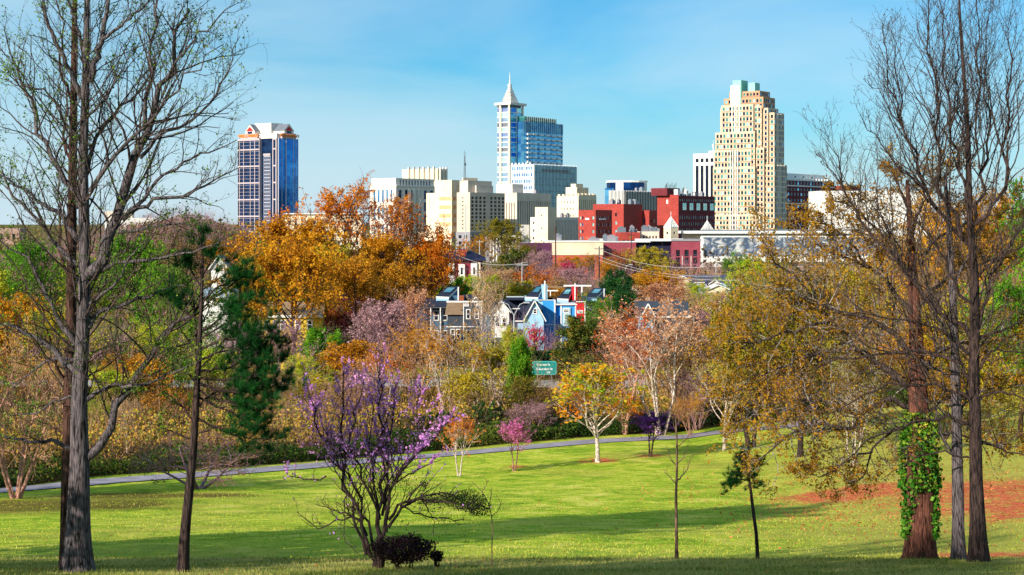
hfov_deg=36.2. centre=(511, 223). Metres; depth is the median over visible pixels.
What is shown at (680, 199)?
smaller windows
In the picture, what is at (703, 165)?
white office tower
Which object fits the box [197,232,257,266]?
oak tree
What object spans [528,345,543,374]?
evergreen bush
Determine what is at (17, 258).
oak tree
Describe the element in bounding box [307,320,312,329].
window
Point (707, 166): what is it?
window
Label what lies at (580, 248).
cream warehouse
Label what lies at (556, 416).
holly bush
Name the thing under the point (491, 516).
bare sapling
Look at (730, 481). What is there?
pine tree
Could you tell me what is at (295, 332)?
bare tree
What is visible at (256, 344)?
pine tree
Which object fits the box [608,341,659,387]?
bare tree
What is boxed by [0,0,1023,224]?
sky
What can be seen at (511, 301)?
white house
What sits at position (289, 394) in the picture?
bare tree
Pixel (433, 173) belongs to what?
penthouse block
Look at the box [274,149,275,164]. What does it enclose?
window
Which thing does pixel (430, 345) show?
sycamore tree
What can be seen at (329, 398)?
bare tree
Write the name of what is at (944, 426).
bare tree
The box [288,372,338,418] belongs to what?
maple tree
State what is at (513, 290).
oak tree
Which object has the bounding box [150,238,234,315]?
bare tree
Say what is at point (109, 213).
distant white building
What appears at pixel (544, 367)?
road sign
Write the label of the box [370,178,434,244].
marble office
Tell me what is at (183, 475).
path
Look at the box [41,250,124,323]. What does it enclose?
oak tree
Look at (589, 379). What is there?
maple tree
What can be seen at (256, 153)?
window
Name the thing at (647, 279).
oak tree
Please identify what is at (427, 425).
holly bush
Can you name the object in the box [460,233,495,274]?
oak tree
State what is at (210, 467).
crape myrtle
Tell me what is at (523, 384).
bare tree
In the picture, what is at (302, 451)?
undergrowth
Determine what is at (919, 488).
oak tree
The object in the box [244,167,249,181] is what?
window
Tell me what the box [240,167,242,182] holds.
window
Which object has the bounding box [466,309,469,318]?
window
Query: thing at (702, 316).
bare tree
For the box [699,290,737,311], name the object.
bare tree
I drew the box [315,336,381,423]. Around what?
maple tree
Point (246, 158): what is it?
window
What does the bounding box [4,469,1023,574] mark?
fallen leaves
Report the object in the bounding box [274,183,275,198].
window
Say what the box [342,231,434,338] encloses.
oak tree
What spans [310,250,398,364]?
oak tree
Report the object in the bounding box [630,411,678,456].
redbud tree
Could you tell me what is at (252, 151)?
window
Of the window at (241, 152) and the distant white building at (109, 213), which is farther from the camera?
the window at (241, 152)
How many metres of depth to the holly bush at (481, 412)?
143.35 m
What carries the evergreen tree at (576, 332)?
on the ground at (532, 466)
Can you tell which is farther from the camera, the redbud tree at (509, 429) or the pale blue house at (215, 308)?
the pale blue house at (215, 308)
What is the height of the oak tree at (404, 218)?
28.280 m
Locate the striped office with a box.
[605,187,656,209]
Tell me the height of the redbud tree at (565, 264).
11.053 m
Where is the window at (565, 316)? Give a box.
[564,314,569,324]
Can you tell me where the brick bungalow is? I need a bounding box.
[705,279,730,299]
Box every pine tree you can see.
[156,221,308,571]
[717,444,766,558]
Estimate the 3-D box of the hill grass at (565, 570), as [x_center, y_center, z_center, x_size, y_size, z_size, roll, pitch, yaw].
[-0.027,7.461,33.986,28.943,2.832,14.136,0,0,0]
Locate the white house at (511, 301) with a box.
[482,296,528,341]
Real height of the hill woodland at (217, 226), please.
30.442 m
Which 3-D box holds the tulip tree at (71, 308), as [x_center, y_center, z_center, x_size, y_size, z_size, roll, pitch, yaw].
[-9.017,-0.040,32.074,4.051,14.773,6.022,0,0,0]
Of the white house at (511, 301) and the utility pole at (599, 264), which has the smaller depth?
the white house at (511, 301)
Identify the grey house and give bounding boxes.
[414,286,459,343]
[445,295,481,349]
[581,288,605,328]
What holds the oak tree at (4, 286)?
on the ground at (532, 466)
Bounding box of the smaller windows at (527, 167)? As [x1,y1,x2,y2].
[512,166,531,189]
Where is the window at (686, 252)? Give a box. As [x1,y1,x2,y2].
[684,250,688,255]
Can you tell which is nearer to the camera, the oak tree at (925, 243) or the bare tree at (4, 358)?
the bare tree at (4, 358)
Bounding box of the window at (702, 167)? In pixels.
[701,166,703,191]
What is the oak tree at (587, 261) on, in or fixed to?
on the ground at (532, 466)
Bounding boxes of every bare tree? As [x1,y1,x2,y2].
[0,332,27,427]
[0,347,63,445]
[88,395,118,444]
[128,381,199,446]
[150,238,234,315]
[190,360,269,428]
[199,401,237,439]
[211,315,265,395]
[238,232,264,248]
[242,395,279,440]
[246,369,298,435]
[257,313,329,416]
[278,400,329,432]
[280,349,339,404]
[307,376,373,429]
[322,356,390,425]
[347,290,419,390]
[393,283,441,410]
[464,266,514,400]
[469,374,552,420]
[476,268,540,297]
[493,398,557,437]
[518,381,577,432]
[519,249,556,274]
[529,275,584,292]
[541,266,616,298]
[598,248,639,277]
[598,329,633,370]
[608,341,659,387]
[623,312,721,428]
[624,277,723,323]
[662,358,722,429]
[665,393,707,434]
[688,307,718,355]
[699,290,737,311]
[701,262,721,274]
[781,371,855,428]
[906,370,999,438]
[946,380,1023,446]
[994,361,1023,409]
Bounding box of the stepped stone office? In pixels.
[557,184,595,216]
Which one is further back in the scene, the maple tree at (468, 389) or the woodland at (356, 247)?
the woodland at (356, 247)
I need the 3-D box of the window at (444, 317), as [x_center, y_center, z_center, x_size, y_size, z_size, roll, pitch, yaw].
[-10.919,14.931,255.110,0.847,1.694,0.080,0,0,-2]
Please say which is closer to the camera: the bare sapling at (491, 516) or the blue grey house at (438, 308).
the bare sapling at (491, 516)
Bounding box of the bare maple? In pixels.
[769,0,1023,561]
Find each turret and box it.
[664,217,677,238]
[701,221,712,230]
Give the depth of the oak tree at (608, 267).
437.84 m
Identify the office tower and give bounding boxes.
[238,123,298,234]
[693,140,714,195]
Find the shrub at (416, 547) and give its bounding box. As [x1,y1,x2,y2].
[367,531,438,568]
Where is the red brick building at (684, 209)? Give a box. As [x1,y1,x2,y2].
[651,184,714,238]
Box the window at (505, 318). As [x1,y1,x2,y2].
[502,317,506,326]
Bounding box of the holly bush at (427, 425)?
[389,414,437,437]
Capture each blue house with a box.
[203,288,243,352]
[521,281,576,349]
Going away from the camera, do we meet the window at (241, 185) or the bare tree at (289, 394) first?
the bare tree at (289, 394)
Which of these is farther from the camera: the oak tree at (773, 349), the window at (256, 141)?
the window at (256, 141)
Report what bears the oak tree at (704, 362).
on the ground at (532, 466)
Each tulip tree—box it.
[0,0,178,567]
[0,0,267,572]
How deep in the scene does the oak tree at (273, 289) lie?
203.90 m
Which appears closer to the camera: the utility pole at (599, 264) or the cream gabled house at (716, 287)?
the cream gabled house at (716, 287)
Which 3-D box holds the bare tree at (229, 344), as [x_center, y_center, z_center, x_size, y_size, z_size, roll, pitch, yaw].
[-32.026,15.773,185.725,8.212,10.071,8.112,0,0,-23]
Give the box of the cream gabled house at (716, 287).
[704,284,729,314]
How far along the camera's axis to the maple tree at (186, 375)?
145.87 m
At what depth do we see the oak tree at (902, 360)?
129.71 m
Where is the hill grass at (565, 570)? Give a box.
[0,554,1023,574]
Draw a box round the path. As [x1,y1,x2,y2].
[0,420,821,491]
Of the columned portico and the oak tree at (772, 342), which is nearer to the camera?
the oak tree at (772, 342)
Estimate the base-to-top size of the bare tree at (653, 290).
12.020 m
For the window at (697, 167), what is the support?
in the white office tower at (703, 165)
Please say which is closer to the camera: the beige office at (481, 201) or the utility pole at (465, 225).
the utility pole at (465, 225)
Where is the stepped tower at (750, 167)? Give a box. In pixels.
[713,76,786,229]
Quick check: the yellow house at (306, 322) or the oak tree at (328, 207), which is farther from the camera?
the oak tree at (328, 207)
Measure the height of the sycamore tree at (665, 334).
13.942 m
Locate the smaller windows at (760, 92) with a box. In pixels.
[714,92,785,228]
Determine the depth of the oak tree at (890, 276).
189.58 m
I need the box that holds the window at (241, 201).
[240,200,242,215]
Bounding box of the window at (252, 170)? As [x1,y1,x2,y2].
[251,167,253,181]
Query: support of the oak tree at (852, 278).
on the ground at (532, 466)
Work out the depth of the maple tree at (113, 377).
139.63 m
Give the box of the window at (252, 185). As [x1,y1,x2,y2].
[251,184,253,198]
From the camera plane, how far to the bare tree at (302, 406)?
143.62 m
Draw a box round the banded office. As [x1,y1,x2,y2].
[787,173,860,229]
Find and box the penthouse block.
[402,166,447,185]
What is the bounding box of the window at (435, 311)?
[434,310,438,320]
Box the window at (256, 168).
[255,167,258,181]
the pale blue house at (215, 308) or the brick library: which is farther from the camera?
the brick library
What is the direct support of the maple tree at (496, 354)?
on the ground at (532, 466)
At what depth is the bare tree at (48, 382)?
131.76 m
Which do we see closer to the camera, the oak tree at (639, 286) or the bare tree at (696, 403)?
the bare tree at (696, 403)
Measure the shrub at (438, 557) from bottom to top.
0.446 m
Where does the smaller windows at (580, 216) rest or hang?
in the red brick hotel
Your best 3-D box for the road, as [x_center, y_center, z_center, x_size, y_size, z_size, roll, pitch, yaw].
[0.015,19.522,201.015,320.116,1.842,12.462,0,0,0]
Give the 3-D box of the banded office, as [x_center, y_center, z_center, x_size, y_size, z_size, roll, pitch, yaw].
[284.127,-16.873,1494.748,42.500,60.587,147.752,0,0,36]
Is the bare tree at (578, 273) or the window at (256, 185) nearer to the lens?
the bare tree at (578, 273)
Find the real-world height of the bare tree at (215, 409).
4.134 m
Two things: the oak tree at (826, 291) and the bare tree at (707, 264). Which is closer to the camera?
the oak tree at (826, 291)
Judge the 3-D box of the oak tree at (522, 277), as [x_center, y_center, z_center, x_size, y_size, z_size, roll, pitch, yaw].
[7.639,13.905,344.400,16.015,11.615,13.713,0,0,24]
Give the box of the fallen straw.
[440,442,1023,557]
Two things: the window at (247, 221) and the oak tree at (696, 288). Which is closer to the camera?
the oak tree at (696, 288)
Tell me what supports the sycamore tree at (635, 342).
on the ground at (532, 466)
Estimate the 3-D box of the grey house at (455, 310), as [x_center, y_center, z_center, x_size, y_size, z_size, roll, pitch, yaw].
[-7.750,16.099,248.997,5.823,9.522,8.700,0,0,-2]
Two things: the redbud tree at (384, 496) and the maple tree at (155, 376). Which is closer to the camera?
the redbud tree at (384, 496)
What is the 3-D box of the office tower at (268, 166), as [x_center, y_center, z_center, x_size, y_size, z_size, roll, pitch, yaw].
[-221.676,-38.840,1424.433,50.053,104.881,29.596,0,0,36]
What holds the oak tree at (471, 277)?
on the ground at (532, 466)
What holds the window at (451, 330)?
in the grey house at (455, 310)
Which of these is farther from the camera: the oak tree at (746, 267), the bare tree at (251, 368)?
the oak tree at (746, 267)
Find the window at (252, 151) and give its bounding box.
[251,150,253,165]
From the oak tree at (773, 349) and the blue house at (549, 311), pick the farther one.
the blue house at (549, 311)
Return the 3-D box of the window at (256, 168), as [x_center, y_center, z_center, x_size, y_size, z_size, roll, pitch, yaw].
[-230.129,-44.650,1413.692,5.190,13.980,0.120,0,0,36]
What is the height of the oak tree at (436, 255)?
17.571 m
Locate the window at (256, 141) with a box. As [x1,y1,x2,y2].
[255,140,258,148]
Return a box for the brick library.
[635,239,700,274]
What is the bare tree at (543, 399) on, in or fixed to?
on the ground at (532, 466)
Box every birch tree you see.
[107,397,155,452]
[435,411,485,475]
[683,352,757,450]
[826,345,884,468]
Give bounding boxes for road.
[1,369,1016,387]
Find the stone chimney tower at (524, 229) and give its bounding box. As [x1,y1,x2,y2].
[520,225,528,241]
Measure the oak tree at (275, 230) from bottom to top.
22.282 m
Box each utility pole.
[465,205,465,248]
[555,226,555,267]
[598,246,599,286]
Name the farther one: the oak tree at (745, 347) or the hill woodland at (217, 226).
the hill woodland at (217, 226)
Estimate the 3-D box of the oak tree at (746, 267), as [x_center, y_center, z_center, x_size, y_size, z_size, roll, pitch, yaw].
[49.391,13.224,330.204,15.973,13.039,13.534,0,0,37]
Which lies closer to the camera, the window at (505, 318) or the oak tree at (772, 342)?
the oak tree at (772, 342)
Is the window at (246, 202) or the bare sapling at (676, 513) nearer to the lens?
the bare sapling at (676, 513)
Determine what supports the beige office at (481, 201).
on the ground at (532, 466)
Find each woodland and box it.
[0,213,1023,274]
[1,196,360,293]
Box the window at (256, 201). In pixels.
[255,200,258,215]
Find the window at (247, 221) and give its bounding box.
[244,217,249,230]
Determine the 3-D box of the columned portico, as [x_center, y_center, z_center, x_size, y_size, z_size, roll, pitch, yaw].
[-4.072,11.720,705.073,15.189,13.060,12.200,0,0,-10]
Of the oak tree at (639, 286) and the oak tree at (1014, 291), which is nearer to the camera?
the oak tree at (1014, 291)
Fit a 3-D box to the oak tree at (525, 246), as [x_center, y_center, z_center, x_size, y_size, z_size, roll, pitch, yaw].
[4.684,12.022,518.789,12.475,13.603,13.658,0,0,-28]
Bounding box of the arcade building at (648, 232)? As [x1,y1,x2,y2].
[637,225,659,238]
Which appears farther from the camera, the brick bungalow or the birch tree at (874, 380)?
the brick bungalow
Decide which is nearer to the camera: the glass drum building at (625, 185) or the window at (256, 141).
the glass drum building at (625, 185)
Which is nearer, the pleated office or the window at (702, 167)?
the pleated office
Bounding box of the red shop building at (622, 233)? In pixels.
[600,225,639,240]
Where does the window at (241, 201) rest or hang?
in the office tower at (268, 166)
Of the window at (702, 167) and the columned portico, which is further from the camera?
the window at (702, 167)
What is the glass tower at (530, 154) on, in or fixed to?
on the ground at (532, 466)
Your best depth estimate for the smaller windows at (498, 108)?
1608.83 m
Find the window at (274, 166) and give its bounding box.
[274,166,275,181]
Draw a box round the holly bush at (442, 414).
[424,409,472,438]
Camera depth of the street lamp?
227.95 m
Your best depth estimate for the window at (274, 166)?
1401.70 m
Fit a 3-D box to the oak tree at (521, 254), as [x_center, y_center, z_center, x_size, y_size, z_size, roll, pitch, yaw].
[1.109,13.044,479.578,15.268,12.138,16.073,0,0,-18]
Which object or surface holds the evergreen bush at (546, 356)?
on the ground at (532, 466)
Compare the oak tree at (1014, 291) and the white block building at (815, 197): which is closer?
the oak tree at (1014, 291)
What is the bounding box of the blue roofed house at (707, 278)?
[676,275,732,298]
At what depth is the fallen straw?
81.20 m
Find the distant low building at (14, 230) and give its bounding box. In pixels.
[0,228,25,243]
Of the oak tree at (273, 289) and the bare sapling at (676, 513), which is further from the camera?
the oak tree at (273, 289)
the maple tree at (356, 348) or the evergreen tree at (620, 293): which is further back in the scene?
the evergreen tree at (620, 293)
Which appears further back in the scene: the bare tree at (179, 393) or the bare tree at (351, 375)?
the bare tree at (351, 375)
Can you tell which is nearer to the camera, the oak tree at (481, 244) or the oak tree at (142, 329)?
the oak tree at (142, 329)
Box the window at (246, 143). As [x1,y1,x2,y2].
[244,141,249,148]
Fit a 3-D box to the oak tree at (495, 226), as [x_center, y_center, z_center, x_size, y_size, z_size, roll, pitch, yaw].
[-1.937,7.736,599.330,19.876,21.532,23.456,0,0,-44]
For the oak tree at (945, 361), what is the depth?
128.69 m
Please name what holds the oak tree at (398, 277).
on the ground at (532, 466)
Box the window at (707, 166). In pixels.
[706,165,708,195]
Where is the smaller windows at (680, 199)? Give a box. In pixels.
[680,199,704,225]
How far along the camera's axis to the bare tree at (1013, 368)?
118.42 m
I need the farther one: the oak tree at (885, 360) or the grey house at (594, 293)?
the grey house at (594, 293)
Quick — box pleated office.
[530,207,577,241]
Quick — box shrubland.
[0,200,1023,324]
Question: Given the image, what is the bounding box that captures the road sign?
[532,361,555,383]
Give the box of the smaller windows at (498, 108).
[498,108,498,183]
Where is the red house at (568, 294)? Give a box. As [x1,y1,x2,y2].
[547,283,590,323]
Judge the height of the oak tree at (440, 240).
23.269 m
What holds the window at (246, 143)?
in the office tower at (268, 166)
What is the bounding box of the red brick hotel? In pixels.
[578,199,656,239]
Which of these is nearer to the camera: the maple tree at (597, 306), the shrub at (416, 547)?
the shrub at (416, 547)
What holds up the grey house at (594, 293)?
on the ground at (532, 466)
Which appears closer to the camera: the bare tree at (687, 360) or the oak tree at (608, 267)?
the bare tree at (687, 360)
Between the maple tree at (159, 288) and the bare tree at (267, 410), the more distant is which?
the maple tree at (159, 288)
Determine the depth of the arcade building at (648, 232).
660.75 m
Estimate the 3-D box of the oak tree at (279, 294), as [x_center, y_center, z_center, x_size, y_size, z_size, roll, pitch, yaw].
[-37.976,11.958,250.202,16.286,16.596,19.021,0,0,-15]
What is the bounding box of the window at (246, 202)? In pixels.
[244,200,249,215]
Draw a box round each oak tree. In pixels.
[0,239,77,352]
[0,269,19,316]
[0,291,64,408]
[3,298,132,414]
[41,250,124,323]
[62,232,197,364]
[88,344,193,425]
[105,316,209,405]
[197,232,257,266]
[207,232,349,356]
[216,262,286,369]
[225,215,371,303]
[245,262,319,318]
[265,166,415,335]
[282,229,366,330]
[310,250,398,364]
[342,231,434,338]
[362,182,446,293]
[368,255,443,335]
[376,316,453,414]
[385,211,480,296]
[400,240,467,310]
[435,276,476,296]
[450,275,514,312]
[453,274,491,302]
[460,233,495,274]
[472,217,531,254]
[491,247,537,282]
[494,279,550,298]
[512,263,570,293]
[518,241,543,261]
[547,255,597,272]
[547,287,580,299]
[572,254,600,286]
[596,257,626,280]
[618,245,676,275]
[624,264,700,300]
[628,277,648,300]
[679,280,729,311]
[683,141,1023,558]
[691,343,768,425]
[698,260,785,447]
[714,257,787,301]
[721,249,761,288]
[728,291,804,403]
[730,283,883,456]
[784,276,877,376]
[805,339,904,435]
[822,251,905,356]
[848,219,963,380]
[866,313,960,403]
[868,187,1020,376]
[883,172,986,559]
[921,280,1022,425]
[923,166,1023,403]
[957,274,1023,437]
[981,176,1023,315]
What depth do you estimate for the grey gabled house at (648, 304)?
232.75 m
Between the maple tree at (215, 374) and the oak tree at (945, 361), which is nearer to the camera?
the oak tree at (945, 361)
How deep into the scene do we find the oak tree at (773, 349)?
159.75 m
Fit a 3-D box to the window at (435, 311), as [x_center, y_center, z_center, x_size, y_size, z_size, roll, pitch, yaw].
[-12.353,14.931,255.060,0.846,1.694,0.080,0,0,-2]
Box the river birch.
[0,315,64,498]
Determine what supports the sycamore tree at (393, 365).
on the ground at (532, 466)
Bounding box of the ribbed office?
[496,184,550,236]
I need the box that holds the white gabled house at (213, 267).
[209,254,260,320]
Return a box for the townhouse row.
[443,249,485,282]
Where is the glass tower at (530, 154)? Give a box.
[494,77,576,216]
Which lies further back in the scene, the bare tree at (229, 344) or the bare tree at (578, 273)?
the bare tree at (578, 273)
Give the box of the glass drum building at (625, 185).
[606,180,647,190]
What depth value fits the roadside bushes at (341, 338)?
233.11 m
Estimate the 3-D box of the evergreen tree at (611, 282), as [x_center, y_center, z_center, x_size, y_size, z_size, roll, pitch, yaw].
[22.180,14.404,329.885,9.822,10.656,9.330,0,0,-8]
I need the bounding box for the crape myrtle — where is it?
[125,427,266,488]
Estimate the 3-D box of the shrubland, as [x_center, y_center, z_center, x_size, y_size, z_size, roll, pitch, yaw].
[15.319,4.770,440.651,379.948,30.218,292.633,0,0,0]
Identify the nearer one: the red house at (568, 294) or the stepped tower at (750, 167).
the red house at (568, 294)
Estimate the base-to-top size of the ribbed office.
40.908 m
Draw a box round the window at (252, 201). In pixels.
[251,200,253,215]
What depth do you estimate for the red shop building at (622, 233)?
650.72 m
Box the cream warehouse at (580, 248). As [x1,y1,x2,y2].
[519,233,603,278]
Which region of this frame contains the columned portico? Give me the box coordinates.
[485,235,519,262]
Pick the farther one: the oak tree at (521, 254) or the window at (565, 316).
the oak tree at (521, 254)
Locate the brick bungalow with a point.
(708, 282)
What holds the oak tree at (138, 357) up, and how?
on the ground at (532, 466)
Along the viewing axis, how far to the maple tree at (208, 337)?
199.11 m
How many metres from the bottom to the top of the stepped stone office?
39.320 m
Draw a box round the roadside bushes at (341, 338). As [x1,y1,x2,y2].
[3,301,1019,365]
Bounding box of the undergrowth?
[0,368,989,486]
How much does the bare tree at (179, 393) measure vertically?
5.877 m
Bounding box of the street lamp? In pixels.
[499,302,529,336]
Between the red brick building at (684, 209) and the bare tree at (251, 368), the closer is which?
the bare tree at (251, 368)
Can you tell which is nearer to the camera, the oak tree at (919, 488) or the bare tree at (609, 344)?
the oak tree at (919, 488)
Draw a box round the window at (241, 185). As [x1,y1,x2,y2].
[240,184,242,198]
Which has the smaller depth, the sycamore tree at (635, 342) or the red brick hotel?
the sycamore tree at (635, 342)
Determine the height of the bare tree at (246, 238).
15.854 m
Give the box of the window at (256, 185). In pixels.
[255,183,258,198]
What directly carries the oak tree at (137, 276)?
on the ground at (532, 466)
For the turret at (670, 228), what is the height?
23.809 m
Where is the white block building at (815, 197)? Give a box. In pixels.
[809,191,931,242]
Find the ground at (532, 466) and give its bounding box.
[0,224,1023,574]
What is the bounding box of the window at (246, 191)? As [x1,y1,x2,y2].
[244,184,249,198]
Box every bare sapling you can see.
[472,476,501,567]
[664,389,700,558]
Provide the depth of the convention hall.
641.44 m
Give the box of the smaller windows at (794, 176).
[788,176,854,229]
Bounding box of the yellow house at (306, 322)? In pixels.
[258,302,327,369]
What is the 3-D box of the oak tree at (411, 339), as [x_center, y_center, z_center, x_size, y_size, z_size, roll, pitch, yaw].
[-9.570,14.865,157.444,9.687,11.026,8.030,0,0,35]
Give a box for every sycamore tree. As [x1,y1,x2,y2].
[356,343,419,428]
[407,320,490,409]
[447,329,510,423]
[588,302,671,434]
[591,291,708,434]
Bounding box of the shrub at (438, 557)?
[430,550,443,567]
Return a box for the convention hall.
[678,230,902,266]
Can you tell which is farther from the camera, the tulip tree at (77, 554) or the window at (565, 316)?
the window at (565, 316)
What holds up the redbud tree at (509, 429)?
on the ground at (532, 466)
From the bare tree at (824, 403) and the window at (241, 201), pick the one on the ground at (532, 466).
the bare tree at (824, 403)
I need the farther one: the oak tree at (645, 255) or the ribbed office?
the ribbed office
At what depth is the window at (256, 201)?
1413.90 m
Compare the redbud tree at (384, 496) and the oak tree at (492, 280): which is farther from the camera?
the oak tree at (492, 280)
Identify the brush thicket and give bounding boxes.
[0,333,960,474]
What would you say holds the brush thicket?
on the ground at (532, 466)
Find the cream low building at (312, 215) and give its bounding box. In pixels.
[283,209,362,249]
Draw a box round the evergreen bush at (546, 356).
[538,350,566,375]
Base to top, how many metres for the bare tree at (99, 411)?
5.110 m
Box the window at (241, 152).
[240,151,242,165]
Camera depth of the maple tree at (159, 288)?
189.64 m
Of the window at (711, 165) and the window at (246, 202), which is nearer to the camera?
the window at (246, 202)
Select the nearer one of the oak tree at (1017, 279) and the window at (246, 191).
the oak tree at (1017, 279)
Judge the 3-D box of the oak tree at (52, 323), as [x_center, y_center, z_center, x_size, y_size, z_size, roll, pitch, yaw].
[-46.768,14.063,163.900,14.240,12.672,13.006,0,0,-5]
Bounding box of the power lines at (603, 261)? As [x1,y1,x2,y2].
[458,249,756,279]
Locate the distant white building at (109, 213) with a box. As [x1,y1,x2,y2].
[105,211,156,229]
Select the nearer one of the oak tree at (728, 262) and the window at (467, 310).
the window at (467, 310)
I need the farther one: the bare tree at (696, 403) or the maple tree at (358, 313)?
the maple tree at (358, 313)
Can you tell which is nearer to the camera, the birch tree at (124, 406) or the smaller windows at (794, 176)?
the birch tree at (124, 406)
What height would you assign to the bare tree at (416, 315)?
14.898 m
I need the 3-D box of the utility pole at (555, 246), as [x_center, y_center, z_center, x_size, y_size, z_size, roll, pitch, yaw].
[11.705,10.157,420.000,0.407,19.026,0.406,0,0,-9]
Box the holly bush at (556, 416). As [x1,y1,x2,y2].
[537,414,582,432]
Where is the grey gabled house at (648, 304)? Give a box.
[632,301,690,359]
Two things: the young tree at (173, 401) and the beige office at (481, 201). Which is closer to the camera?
the young tree at (173, 401)
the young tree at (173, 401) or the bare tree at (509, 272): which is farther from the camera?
the bare tree at (509, 272)
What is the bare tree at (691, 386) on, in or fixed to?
on the ground at (532, 466)
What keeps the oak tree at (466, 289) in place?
on the ground at (532, 466)
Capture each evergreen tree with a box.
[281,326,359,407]
[501,336,535,420]
[547,314,614,376]
[598,267,638,307]
[608,282,638,321]
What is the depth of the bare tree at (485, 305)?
174.94 m
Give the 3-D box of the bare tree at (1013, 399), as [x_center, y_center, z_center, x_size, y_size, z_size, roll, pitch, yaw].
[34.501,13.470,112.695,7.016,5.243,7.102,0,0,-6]
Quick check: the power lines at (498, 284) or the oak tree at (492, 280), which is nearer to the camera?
the power lines at (498, 284)
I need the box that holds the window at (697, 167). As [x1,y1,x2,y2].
[696,166,698,195]
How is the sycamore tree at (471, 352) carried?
on the ground at (532, 466)
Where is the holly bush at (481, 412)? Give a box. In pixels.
[464,400,508,432]
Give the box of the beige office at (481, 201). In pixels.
[456,150,504,251]
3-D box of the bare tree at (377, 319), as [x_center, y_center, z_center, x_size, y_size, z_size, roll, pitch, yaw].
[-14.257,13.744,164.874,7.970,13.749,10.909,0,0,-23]
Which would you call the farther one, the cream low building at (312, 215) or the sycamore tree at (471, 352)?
the cream low building at (312, 215)
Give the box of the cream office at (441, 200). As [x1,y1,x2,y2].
[418,180,461,250]
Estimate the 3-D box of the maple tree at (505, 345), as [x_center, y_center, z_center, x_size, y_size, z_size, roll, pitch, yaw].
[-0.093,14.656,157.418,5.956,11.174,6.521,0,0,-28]
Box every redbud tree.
[278,342,492,568]
[497,416,536,470]
[518,321,546,378]
[559,258,578,282]
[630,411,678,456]
[640,410,682,422]
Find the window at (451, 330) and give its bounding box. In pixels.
[450,329,454,338]
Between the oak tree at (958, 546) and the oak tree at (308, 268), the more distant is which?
the oak tree at (308, 268)
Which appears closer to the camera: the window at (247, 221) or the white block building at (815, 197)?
the white block building at (815, 197)
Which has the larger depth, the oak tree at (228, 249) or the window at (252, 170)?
the window at (252, 170)
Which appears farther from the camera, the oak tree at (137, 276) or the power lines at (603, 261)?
the power lines at (603, 261)
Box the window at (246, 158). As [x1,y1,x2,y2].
[244,150,249,165]
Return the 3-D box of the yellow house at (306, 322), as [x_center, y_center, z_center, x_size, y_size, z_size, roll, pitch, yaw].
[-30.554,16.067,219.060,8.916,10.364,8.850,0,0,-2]
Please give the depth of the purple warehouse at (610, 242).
540.54 m
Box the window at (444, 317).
[442,310,446,320]
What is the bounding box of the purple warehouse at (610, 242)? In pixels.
[603,234,649,275]
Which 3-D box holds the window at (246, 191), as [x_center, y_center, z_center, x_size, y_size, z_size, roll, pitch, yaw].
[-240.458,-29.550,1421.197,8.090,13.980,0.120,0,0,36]
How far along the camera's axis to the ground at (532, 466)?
81.39 m
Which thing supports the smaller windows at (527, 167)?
in the glass tower at (530, 154)
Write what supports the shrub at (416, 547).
on the ground at (532, 466)
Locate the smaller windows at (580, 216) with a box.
[580,216,604,239]
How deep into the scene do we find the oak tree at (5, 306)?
171.71 m
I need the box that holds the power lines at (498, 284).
[454,280,563,286]
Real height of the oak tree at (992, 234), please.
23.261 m
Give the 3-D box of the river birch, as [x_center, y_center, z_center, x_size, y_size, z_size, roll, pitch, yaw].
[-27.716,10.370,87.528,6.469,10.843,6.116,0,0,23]
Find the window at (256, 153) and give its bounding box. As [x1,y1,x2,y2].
[255,150,258,164]
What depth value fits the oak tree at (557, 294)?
304.08 m
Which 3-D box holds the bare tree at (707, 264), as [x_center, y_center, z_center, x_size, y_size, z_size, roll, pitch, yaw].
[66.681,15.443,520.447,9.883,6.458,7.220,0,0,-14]
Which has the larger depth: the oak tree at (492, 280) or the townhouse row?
the townhouse row
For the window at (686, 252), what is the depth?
560.63 m
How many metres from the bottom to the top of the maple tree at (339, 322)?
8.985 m
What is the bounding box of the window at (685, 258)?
[684,257,688,263]
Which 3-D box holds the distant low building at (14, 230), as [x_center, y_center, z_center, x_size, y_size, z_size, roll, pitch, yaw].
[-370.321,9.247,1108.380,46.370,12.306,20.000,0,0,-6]
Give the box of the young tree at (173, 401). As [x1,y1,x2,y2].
[139,264,245,451]
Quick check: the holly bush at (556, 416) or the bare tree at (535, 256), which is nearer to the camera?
the holly bush at (556, 416)
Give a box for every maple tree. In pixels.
[88,367,146,438]
[118,358,181,437]
[125,248,219,368]
[159,351,208,423]
[163,309,246,361]
[185,348,239,416]
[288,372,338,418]
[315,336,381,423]
[323,303,368,344]
[326,291,390,340]
[440,370,491,420]
[475,346,532,406]
[488,315,541,416]
[536,356,651,462]
[574,293,629,360]
[603,392,648,432]
[747,361,806,421]
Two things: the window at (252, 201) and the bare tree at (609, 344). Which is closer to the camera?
the bare tree at (609, 344)
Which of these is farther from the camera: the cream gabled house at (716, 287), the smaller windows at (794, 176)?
the smaller windows at (794, 176)
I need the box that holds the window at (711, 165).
[711,165,712,195]
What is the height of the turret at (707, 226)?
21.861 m

